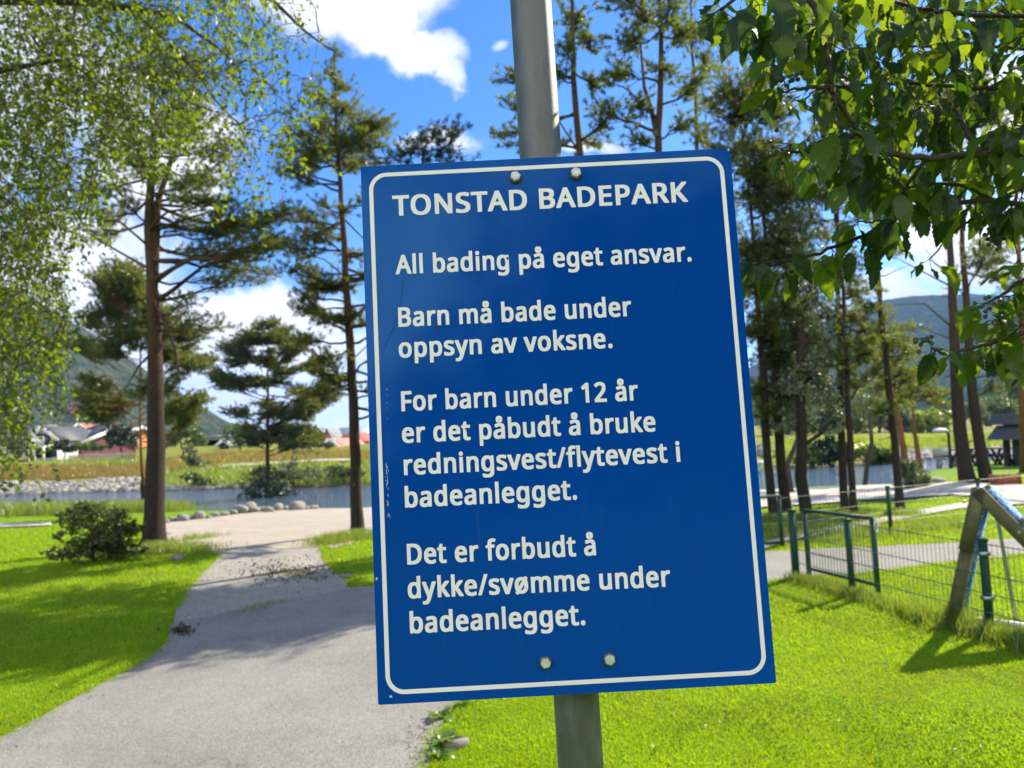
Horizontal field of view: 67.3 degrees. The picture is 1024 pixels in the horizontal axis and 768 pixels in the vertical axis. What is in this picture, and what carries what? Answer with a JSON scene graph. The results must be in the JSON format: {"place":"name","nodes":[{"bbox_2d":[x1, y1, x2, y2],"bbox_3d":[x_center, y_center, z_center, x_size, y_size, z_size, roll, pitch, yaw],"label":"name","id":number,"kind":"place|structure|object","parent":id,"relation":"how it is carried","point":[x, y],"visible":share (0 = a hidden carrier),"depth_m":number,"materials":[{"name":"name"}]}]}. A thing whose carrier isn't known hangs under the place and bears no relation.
{"place":"outdoors","nodes":[
{"label":"outdoors","id":0,"kind":"place"},
{"bbox_2d":[0,522,51,526],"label":"foot path","id":1,"kind":"structure","parent":0,"point":[24,524],"depth_m":23.01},
{"bbox_2d":[0,290,233,437],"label":"hill","id":2,"kind":"structure","parent":0,"point":[214,424],"depth_m":506.47,"materials":[{"name":"plant"}]},
{"bbox_2d":[58,403,81,414],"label":"cabin","id":3,"kind":"object","parent":2,"relation":"on","point":[68,408],"visible":0.6,"depth_m":330.68,"materials":[{"name":"stone"}]},
{"bbox_2d":[0,447,369,480],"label":"dry meadow grass","id":4,"kind":"structure","parent":0,"point":[82,471],"depth_m":63.35,"materials":[{"name":"plant"}]},
{"bbox_2d":[173,546,357,623],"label":"gravel track","id":5,"kind":"structure","parent":0,"point":[212,593],"depth_m":10.30,"materials":[{"name":"gravel"}]},
{"bbox_2d":[164,544,341,626],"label":"track edge grass","id":6,"kind":"structure","parent":5,"relation":"on","point":[320,548],"depth_m":11.12,"materials":[{"name":"plant"}]},
{"bbox_2d":[219,566,339,616],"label":"track grass","id":7,"kind":"structure","parent":5,"relation":"on","point":[299,572],"depth_m":9.07,"materials":[{"name":"plant"}]},
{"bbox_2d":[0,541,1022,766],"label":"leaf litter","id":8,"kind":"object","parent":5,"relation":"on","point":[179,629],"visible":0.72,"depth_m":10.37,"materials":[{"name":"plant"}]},
{"bbox_2d":[166,507,371,548],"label":"beach sand","id":9,"kind":"structure","parent":0,"point":[280,529],"depth_m":18.43,"materials":[{"name":"sand"}]},
{"bbox_2d":[176,514,189,520],"bbox_3d":[-9.311,3.817,21.764,0.343,0.284,0.392,0,-4,-29],"label":"boulder","id":10,"kind":"object","parent":9,"relation":"on","point":[182,517],"visible":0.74,"depth_m":21.67,"materials":[{"name":"grey stone"}]},
{"bbox_2d":[289,501,305,509],"bbox_3d":[-7.631,4.388,27.274,0.459,0.487,0.730,-5,-4,27],"label":"boulder","id":11,"kind":"object","parent":9,"relation":"on","point":[297,505],"visible":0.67,"depth_m":27.06,"materials":[{"name":"grey stone"}]},
{"bbox_2d":[222,458,349,466],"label":"bank path","id":12,"kind":"structure","parent":0,"point":[292,461],"depth_m":57.05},
{"bbox_2d":[0,456,1012,510],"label":"lake water","id":13,"kind":"structure","parent":0,"point":[816,476],"depth_m":40.66,"materials":[{"name":"blue liquid"}]},
{"bbox_2d":[0,538,1023,767],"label":"asphalt path","id":14,"kind":"structure","parent":0,"point":[290,684],"depth_m":5.46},
{"bbox_2d":[427,707,451,720],"bbox_3d":[-0.470,2.151,4.981,0.176,0.080,0.254,-3,-4,0],"label":"weed","id":15,"kind":"object","parent":14,"relation":"on","point":[442,713],"visible":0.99,"depth_m":4.97,"materials":[{"name":"green plant"}]},
{"bbox_2d":[427,727,468,746],"bbox_3d":[-0.380,2.089,4.542,0.265,0.069,0.251,-3,-4,0],"label":"weed","id":16,"kind":"object","parent":14,"relation":"on","point":[448,732],"visible":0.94,"depth_m":4.58,"materials":[{"name":"green plant"}]},
{"bbox_2d":[0,417,1023,767],"bbox_3d":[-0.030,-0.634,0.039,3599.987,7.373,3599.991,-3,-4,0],"label":"ground","id":17,"kind":"structure","parent":0,"point":[176,451],"depth_m":5.83,"materials":[{"name":"plant"}]},
{"bbox_2d":[0,417,30,465],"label":"garden tree","id":18,"kind":"object","parent":17,"relation":"on","point":[11,440],"visible":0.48,"depth_m":69.50,"materials":[{"name":"green plant"}]},
{"bbox_2d":[4,425,57,453],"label":"house","id":19,"kind":"structure","parent":17,"relation":"on","point":[31,432],"depth_m":91.06,"materials":[{"name":"stone"}]},
{"bbox_2d":[24,426,89,460],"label":"house","id":20,"kind":"structure","parent":17,"relation":"on","point":[74,434],"depth_m":78.05,"materials":[{"name":"wood"}]},
{"bbox_2d":[36,434,50,444],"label":"window","id":21,"kind":"structure","parent":20,"relation":"in","point":[47,439],"depth_m":77.86,"materials":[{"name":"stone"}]},
{"bbox_2d":[52,437,76,460],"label":"tree","id":22,"kind":"object","parent":17,"relation":"on","point":[66,447],"visible":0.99,"depth_m":73.45,"materials":[{"name":"green plant"}]},
{"bbox_2d":[71,441,108,459],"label":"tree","id":23,"kind":"object","parent":17,"relation":"on","point":[88,446],"visible":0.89,"depth_m":75.60,"materials":[{"name":"green plant"}]},
{"bbox_2d":[39,500,148,565],"bbox_3d":[-7.100,2.557,13.189,1.683,1.177,1.266,-5,-5,33],"label":"shrub","id":24,"kind":"object","parent":17,"relation":"on","point":[100,539],"visible":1,"depth_m":13.02,"materials":[{"name":"green plant"}]},
{"bbox_2d":[86,423,115,430],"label":"house","id":25,"kind":"structure","parent":17,"relation":"on","point":[96,427],"depth_m":101.54,"materials":[{"name":"stone"}]},
{"bbox_2d":[69,452,135,461],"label":"picket fence","id":26,"kind":"object","parent":17,"relation":"on","point":[107,455],"visible":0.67,"depth_m":71.81,"materials":[{"name":"white wood"}]},
{"bbox_2d":[79,430,138,455],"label":"house","id":27,"kind":"structure","parent":17,"relation":"on","point":[94,436],"depth_m":84.23,"materials":[{"name":"wood"}]},
{"bbox_2d":[101,414,138,458],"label":"garden tree","id":28,"kind":"object","parent":17,"relation":"on","point":[119,434],"visible":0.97,"depth_m":77.42,"materials":[{"name":"green plant"}]},
{"bbox_2d":[106,426,146,447],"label":"house","id":29,"kind":"structure","parent":17,"relation":"on","point":[144,444],"depth_m":96.46,"materials":[{"name":"orange wood"}]},
{"bbox_2d":[62,254,220,498],"bbox_3d":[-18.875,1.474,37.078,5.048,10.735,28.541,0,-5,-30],"label":"pine tree","id":30,"kind":"object","parent":17,"relation":"on","point":[120,289],"visible":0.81,"depth_m":26.81,"materials":[{"name":"green plant"}]},
{"bbox_2d":[0,0,341,517],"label":"birch tree","id":31,"kind":"object","parent":17,"relation":"on","point":[26,252],"visible":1,"depth_m":6.16,"materials":[{"name":"green plant"}]},
{"bbox_2d":[64,1,306,542],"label":"pine tree","id":32,"kind":"object","parent":17,"relation":"on","point":[154,502],"visible":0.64,"depth_m":15.36,"materials":[{"name":"green plant"}]},
{"bbox_2d":[165,418,210,454],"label":"garden tree","id":33,"kind":"object","parent":17,"relation":"on","point":[195,436],"visible":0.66,"depth_m":74.12,"materials":[{"name":"green plant"}]},
{"bbox_2d":[180,445,211,467],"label":"shrub","id":34,"kind":"object","parent":17,"relation":"on","point":[192,459],"visible":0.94,"depth_m":59.87,"materials":[{"name":"green plant"}]},
{"bbox_2d":[193,510,205,518],"bbox_3d":[-9.170,3.891,22.569,0.360,0.362,0.364,-3,-4,0],"label":"boulder","id":35,"kind":"object","parent":17,"relation":"on","point":[199,514],"visible":0.68,"depth_m":22.44,"materials":[{"name":"grey stone"}]},
{"bbox_2d":[196,435,232,445],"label":"building","id":36,"kind":"structure","parent":17,"relation":"on","point":[213,440],"depth_m":95.75,"materials":[{"name":"stone"}]},
{"bbox_2d":[219,421,252,450],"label":"garden tree","id":37,"kind":"object","parent":17,"relation":"on","point":[232,433],"visible":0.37,"depth_m":73.91,"materials":[{"name":"green plant"}]},
{"bbox_2d":[214,439,260,448],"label":"house","id":38,"kind":"structure","parent":17,"relation":"on","point":[220,444],"depth_m":83.74,"materials":[{"name":"stone"}]},
{"bbox_2d":[232,504,248,512],"bbox_3d":[-9.495,4.380,26.819,0.632,0.361,0.449,-4,-4,21],"label":"boulder","id":39,"kind":"object","parent":17,"relation":"on","point":[239,508],"visible":0.69,"depth_m":26.67,"materials":[{"name":"grey stone"}]},
{"bbox_2d":[235,464,297,497],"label":"shrub","id":40,"kind":"object","parent":17,"relation":"on","point":[275,486],"visible":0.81,"depth_m":40.91,"materials":[{"name":"green plant"}]},
{"bbox_2d":[200,314,346,496],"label":"pine tree","id":41,"kind":"object","parent":17,"relation":"on","point":[299,434],"visible":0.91,"depth_m":40.95,"materials":[{"name":"green plant"}]},
{"bbox_2d":[271,461,322,487],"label":"willow shrub","id":42,"kind":"object","parent":17,"relation":"on","point":[299,478],"visible":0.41,"depth_m":48.70,"materials":[{"name":"green plant"}]},
{"bbox_2d":[275,420,332,492],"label":"birch tree","id":43,"kind":"object","parent":17,"relation":"on","point":[291,469],"visible":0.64,"depth_m":42.40,"materials":[{"name":"green plant"}]},
{"bbox_2d":[300,440,335,450],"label":"shrub","id":44,"kind":"object","parent":17,"relation":"on","point":[329,444],"visible":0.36,"depth_m":71.88,"materials":[{"name":"green plant"}]},
{"bbox_2d":[321,428,341,440],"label":"house","id":45,"kind":"structure","parent":17,"relation":"on","point":[332,432],"depth_m":97.38,"materials":[{"name":"white"}]},
{"bbox_2d":[269,39,400,529],"bbox_3d":[-3.257,-2.091,15.891,3.546,10.634,2.895,-3,-4,0],"label":"pine tree","id":46,"kind":"object","parent":17,"relation":"on","point":[341,149],"visible":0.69,"depth_m":15.74,"materials":[{"name":"green plant"}]},
{"bbox_2d":[324,438,364,446],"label":"house","id":47,"kind":"structure","parent":17,"relation":"on","point":[338,442],"depth_m":85.29,"materials":[{"name":"white"}]},
{"bbox_2d":[322,463,367,481],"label":"willow shrub","id":48,"kind":"object","parent":17,"relation":"on","point":[341,470],"visible":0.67,"depth_m":48.33,"materials":[{"name":"green plant"}]},
{"bbox_2d":[340,426,368,433],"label":"building","id":49,"kind":"structure","parent":17,"relation":"on","point":[361,430],"depth_m":123.89,"materials":[{"name":"white"}]},
{"bbox_2d":[340,433,369,443],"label":"house","id":50,"kind":"structure","parent":17,"relation":"on","point":[364,437],"depth_m":96.01,"materials":[{"name":"red"}]},
{"bbox_2d":[353,112,482,165],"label":"pine tree","id":51,"kind":"object","parent":17,"relation":"on","point":[435,134],"visible":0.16,"depth_m":13.19,"materials":[{"name":"green plant"}]},
{"bbox_2d":[426,747,455,757],"bbox_3d":[-0.425,2.104,4.384,0.174,0.056,0.157,0,-5,-35],"label":"weed","id":52,"kind":"object","parent":17,"relation":"on","point":[442,751],"visible":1,"depth_m":4.38,"materials":[{"name":"green plant"}]},
{"bbox_2d":[442,735,468,749],"bbox_3d":[-0.333,2.119,4.528,0.163,0.070,0.123,-3,-4,0],"label":"stone","id":53,"kind":"object","parent":17,"relation":"on","point":[459,742],"visible":0.76,"depth_m":4.49,"materials":[{"name":"grey stone"}]},
{"bbox_2d":[0,441,1012,494],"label":"riprap stones","id":54,"kind":"object","parent":17,"relation":"on","point":[112,484],"visible":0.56,"depth_m":56.70,"materials":[{"name":"stone"}]},
{"bbox_2d":[178,471,224,485],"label":"willow shrub","id":55,"kind":"object","parent":54,"relation":"on","point":[198,479],"visible":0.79,"depth_m":52.52,"materials":[{"name":"green plant"}]},
{"bbox_2d":[0,497,1023,655],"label":"tall grass","id":56,"kind":"structure","parent":17,"relation":"on","point":[957,620],"depth_m":12.39,"materials":[{"name":"plant"}]},
{"bbox_2d":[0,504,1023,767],"bbox_3d":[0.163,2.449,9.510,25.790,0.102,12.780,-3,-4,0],"label":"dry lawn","id":57,"kind":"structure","parent":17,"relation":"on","point":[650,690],"depth_m":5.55,"materials":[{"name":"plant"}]},
{"bbox_2d":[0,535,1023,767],"bbox_3d":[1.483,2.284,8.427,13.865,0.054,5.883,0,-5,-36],"label":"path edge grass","id":58,"kind":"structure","parent":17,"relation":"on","point":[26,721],"depth_m":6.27,"materials":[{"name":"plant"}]},
{"bbox_2d":[29,430,1011,487],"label":"green bank grass","id":59,"kind":"structure","parent":17,"relation":"on","point":[935,439],"depth_m":54.27,"materials":[{"name":"green plant"}]},
{"bbox_2d":[487,0,629,155],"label":"pine tree","id":60,"kind":"object","parent":17,"relation":"on","point":[573,18],"visible":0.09,"depth_m":12.67,"materials":[{"name":"green plant"}]},
{"bbox_2d":[361,0,775,767],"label":"information sign","id":61,"kind":"object","parent":17,"relation":"on","point":[565,500],"visible":1,"depth_m":1.00,"materials":[{"name":"metal"}]},
{"bbox_2d":[582,0,752,308],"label":"pine tree","id":62,"kind":"object","parent":17,"relation":"on","point":[633,42],"visible":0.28,"depth_m":12.74,"materials":[{"name":"green plant"}]},
{"bbox_2d":[670,0,746,299],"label":"pine tree","id":63,"kind":"object","parent":17,"relation":"on","point":[702,57],"visible":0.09,"depth_m":16.82,"materials":[{"name":"green plant"}]},
{"bbox_2d":[692,55,816,514],"bbox_3d":[4.937,-2.052,14.851,2.418,9.595,2.728,-3,-4,0],"label":"pine tree","id":64,"kind":"object","parent":17,"relation":"on","point":[759,327],"visible":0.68,"depth_m":14.66,"materials":[{"name":"green plant"}]},
{"bbox_2d":[753,402,793,434],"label":"deciduous tree","id":65,"kind":"object","parent":17,"relation":"on","point":[771,425],"visible":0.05,"depth_m":82.01,"materials":[{"name":"green plant"}]},
{"bbox_2d":[744,246,826,491],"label":"birch tree","id":66,"kind":"object","parent":17,"relation":"on","point":[791,456],"visible":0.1,"depth_m":23.00,"materials":[{"name":"green plant"}]},
{"bbox_2d":[735,148,838,511],"bbox_3d":[5.272,-1.063,14.817,2.417,7.594,2.079,1,-5,-43],"label":"pine tree","id":67,"kind":"object","parent":17,"relation":"on","point":[782,476],"visible":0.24,"depth_m":14.63,"materials":[{"name":"green plant"}]},
{"bbox_2d":[761,162,853,515],"bbox_3d":[5.574,-0.849,14.504,1.771,7.018,1.646,-3,-4,0],"label":"pine tree","id":68,"kind":"object","parent":17,"relation":"on","point":[799,389],"visible":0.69,"depth_m":14.29,"materials":[{"name":"green plant"}]},
{"bbox_2d":[795,395,820,433],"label":"deciduous tree","id":69,"kind":"object","parent":17,"relation":"on","point":[813,430],"visible":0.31,"depth_m":83.66,"materials":[{"name":"green plant"}]},
{"bbox_2d":[791,436,831,466],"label":"willow shrub","id":70,"kind":"object","parent":17,"relation":"on","point":[813,455],"visible":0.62,"depth_m":44.21,"materials":[{"name":"green plant"}]},
{"bbox_2d":[815,394,836,433],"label":"spruce tree","id":71,"kind":"object","parent":17,"relation":"on","point":[820,421],"visible":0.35,"depth_m":79.69,"materials":[{"name":"green plant"}]},
{"bbox_2d":[809,434,855,466],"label":"willow shrub","id":72,"kind":"object","parent":17,"relation":"on","point":[830,443],"visible":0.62,"depth_m":43.98,"materials":[{"name":"green plant"}]},
{"bbox_2d":[793,43,877,509],"bbox_3d":[6.474,-1.899,14.818,2.150,9.144,2.532,-3,-4,0],"label":"pine tree","id":73,"kind":"object","parent":17,"relation":"on","point":[843,487],"visible":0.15,"depth_m":14.63,"materials":[{"name":"green plant"}]},
{"bbox_2d":[802,509,880,592],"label":"gate","id":74,"kind":"structure","parent":17,"relation":"on","point":[805,512],"depth_m":8.49,"materials":[{"name":"metal"}]},
{"bbox_2d":[794,115,893,513],"bbox_3d":[6.372,-1.299,14.515,2.749,7.883,1.628,1,-5,-44],"label":"pine tree","id":75,"kind":"object","parent":17,"relation":"on","point":[850,381],"visible":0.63,"depth_m":14.22,"materials":[{"name":"green plant"}]},
{"bbox_2d":[831,388,868,432],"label":"deciduous tree","id":76,"kind":"object","parent":17,"relation":"on","point":[857,424],"visible":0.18,"depth_m":81.31,"materials":[{"name":"green plant"}]},
{"bbox_2d":[696,0,1023,393],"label":"whitebeam tree","id":77,"kind":"object","parent":17,"relation":"on","point":[855,170],"visible":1,"depth_m":1.51,"materials":[{"name":"green plant"}]},
{"bbox_2d":[832,277,890,484],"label":"birch tree","id":78,"kind":"object","parent":17,"relation":"on","point":[867,461],"visible":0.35,"depth_m":26.90,"materials":[{"name":"green plant"}]},
{"bbox_2d":[854,441,890,463],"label":"willow shrub","id":79,"kind":"object","parent":17,"relation":"on","point":[862,450],"visible":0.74,"depth_m":44.02,"materials":[{"name":"green plant"}]},
{"bbox_2d":[856,393,897,432],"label":"willow tree","id":80,"kind":"object","parent":17,"relation":"on","point":[882,420],"visible":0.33,"depth_m":79.66,"materials":[{"name":"green plant"}]},
{"bbox_2d":[839,104,930,507],"bbox_3d":[7.162,-1.502,14.881,1.940,8.289,2.385,-3,-4,0],"label":"pine tree","id":81,"kind":"object","parent":17,"relation":"on","point":[887,345],"visible":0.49,"depth_m":14.59,"materials":[{"name":"green plant"}]},
{"bbox_2d":[878,448,900,463],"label":"willow shrub","id":82,"kind":"object","parent":17,"relation":"on","point":[887,459],"visible":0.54,"depth_m":44.21,"materials":[{"name":"green plant"}]},
{"bbox_2d":[858,325,922,486],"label":"pine tree","id":83,"kind":"object","parent":17,"relation":"on","point":[901,436],"visible":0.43,"depth_m":22.31,"materials":[{"name":"green plant"}]},
{"bbox_2d":[760,475,1023,546],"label":"fence","id":84,"kind":"object","parent":17,"relation":"on","point":[889,512],"visible":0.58,"depth_m":12.13,"materials":[{"name":"metal"}]},
{"bbox_2d":[787,509,1023,635],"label":"fence","id":85,"kind":"object","parent":17,"relation":"on","point":[987,597],"visible":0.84,"depth_m":7.17,"materials":[{"name":"metal"}]},
{"bbox_2d":[899,404,917,431],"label":"deciduous tree","id":86,"kind":"object","parent":17,"relation":"on","point":[905,415],"visible":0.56,"depth_m":79.68,"materials":[{"name":"green plant"}]},
{"bbox_2d":[891,457,934,487],"bbox_3d":[11.280,2.557,21.712,1.028,1.043,1.239,-6,-5,37],"label":"shrub","id":87,"kind":"object","parent":17,"relation":"on","point":[910,471],"visible":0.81,"depth_m":21.50,"materials":[{"name":"green plant"}]},
{"bbox_2d":[881,375,950,476],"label":"pine tree","id":88,"kind":"object","parent":17,"relation":"on","point":[930,395],"visible":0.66,"depth_m":24.16,"materials":[{"name":"green plant"}]},
{"bbox_2d":[907,404,952,432],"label":"deciduous tree","id":89,"kind":"object","parent":17,"relation":"on","point":[935,420],"visible":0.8,"depth_m":77.57,"materials":[{"name":"green plant"}]},
{"bbox_2d":[886,68,990,482],"bbox_3d":[12.811,-3.261,22.002,4.226,12.511,2.479,0,-5,-35],"label":"pine tree","id":90,"kind":"object","parent":17,"relation":"on","point":[965,471],"visible":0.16,"depth_m":21.95,"materials":[{"name":"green plant"}]},
{"bbox_2d":[932,428,952,468],"bbox_3d":[18.852,2.869,33.716,0.644,1.896,0.640,-6,-5,44],"label":"lamp post","id":91,"kind":"object","parent":17,"relation":"on","point":[949,446],"visible":0.87,"depth_m":33.66,"materials":[{"name":"grey metal"}]},
{"bbox_2d":[943,449,997,465],"bbox_3d":[21.248,3.389,35.484,1.700,0.815,1.640,-1,-4,-17],"label":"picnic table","id":92,"kind":"object","parent":17,"relation":"on","point":[972,458],"visible":0.14,"depth_m":35.40,"materials":[{"name":"grey wood"}]},
{"bbox_2d":[964,398,992,426],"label":"willow tree","id":93,"kind":"object","parent":17,"relation":"on","point":[986,418],"visible":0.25,"depth_m":94.80,"materials":[{"name":"green plant"}]},
{"bbox_2d":[942,79,1023,482],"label":"pine tree","id":94,"kind":"object","parent":17,"relation":"on","point":[984,469],"visible":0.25,"depth_m":21.79,"materials":[{"name":"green plant"}]},
{"bbox_2d":[948,484,1023,628],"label":"climbing frame","id":95,"kind":"object","parent":17,"relation":"on","point":[984,500],"visible":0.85,"depth_m":6.53,"materials":[{"name":"grey wood"}]},
{"bbox_2d":[971,446,1012,465],"bbox_3d":[21.011,3.136,33.096,1.700,0.815,1.640,-2,-4,-11],"label":"picnic table","id":96,"kind":"object","parent":17,"relation":"on","point":[994,454],"visible":0.41,"depth_m":32.70,"materials":[{"name":"grey wood"}]},
{"bbox_2d":[979,387,1018,424],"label":"deciduous tree","id":97,"kind":"object","parent":17,"relation":"on","point":[1001,407],"visible":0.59,"depth_m":108.44,"materials":[{"name":"green plant"}]},
{"bbox_2d":[975,198,1023,472],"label":"pine tree","id":98,"kind":"object","parent":17,"relation":"on","point":[1020,317],"visible":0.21,"depth_m":24.16,"materials":[{"name":"green plant"}]},
{"bbox_2d":[986,414,1019,466],"bbox_3d":[20.569,2.270,30.751,2.389,2.187,2.753,-3,-4,0],"label":"shelter","id":99,"kind":"object","parent":17,"relation":"on","point":[1006,431],"visible":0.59,"depth_m":30.58,"materials":[{"name":"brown wood"}]},
{"bbox_2d":[989,473,1021,484],"bbox_3d":[12.978,2.523,20.234,0.576,0.300,0.450,-3,-4,0],"label":"planter box","id":100,"kind":"object","parent":17,"relation":"on","point":[1005,481],"visible":0.77,"depth_m":20.03,"materials":[{"name":"orange wood"}]},
{"bbox_2d":[1002,377,1018,409],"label":"deciduous tree","id":101,"kind":"object","parent":17,"relation":"on","point":[1014,396],"visible":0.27,"depth_m":113.62,"materials":[{"name":"green plant"}]},
{"bbox_2d":[0,0,1023,435],"label":"sky","id":102,"kind":"structure","parent":0,"point":[420,60],"materials":[{"name":"blue"}]},
{"bbox_2d":[749,294,1017,425],"bbox_3d":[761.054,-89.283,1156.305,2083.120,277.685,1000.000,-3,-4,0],"label":"mountain","id":103,"kind":"structure","parent":0,"point":[923,313],"depth_m":1064.80,"materials":[{"name":"plant"}]},
{"bbox_2d":[760,482,1023,506],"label":"gravel road","id":104,"kind":"structure","parent":0,"point":[864,493],"depth_m":19.70,"materials":[{"name":"gravel"}]},
{"bbox_2d":[764,500,1023,547],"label":"foot path","id":105,"kind":"structure","parent":0,"point":[949,507],"depth_m":14.62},
{"bbox_2d":[932,448,956,468],"bbox_3d":[20.708,3.547,36.713,0.950,0.950,0.470,-3,-4,0],"label":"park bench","id":106,"kind":"object","parent":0,"point":[938,454],"visible":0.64,"depth_m":36.87,"materials":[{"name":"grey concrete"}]},
{"bbox_2d":[908,377,1018,415],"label":"wooded hill","id":107,"kind":"structure","parent":0,"point":[924,407],"depth_m":447.06,"materials":[{"name":"plant"}]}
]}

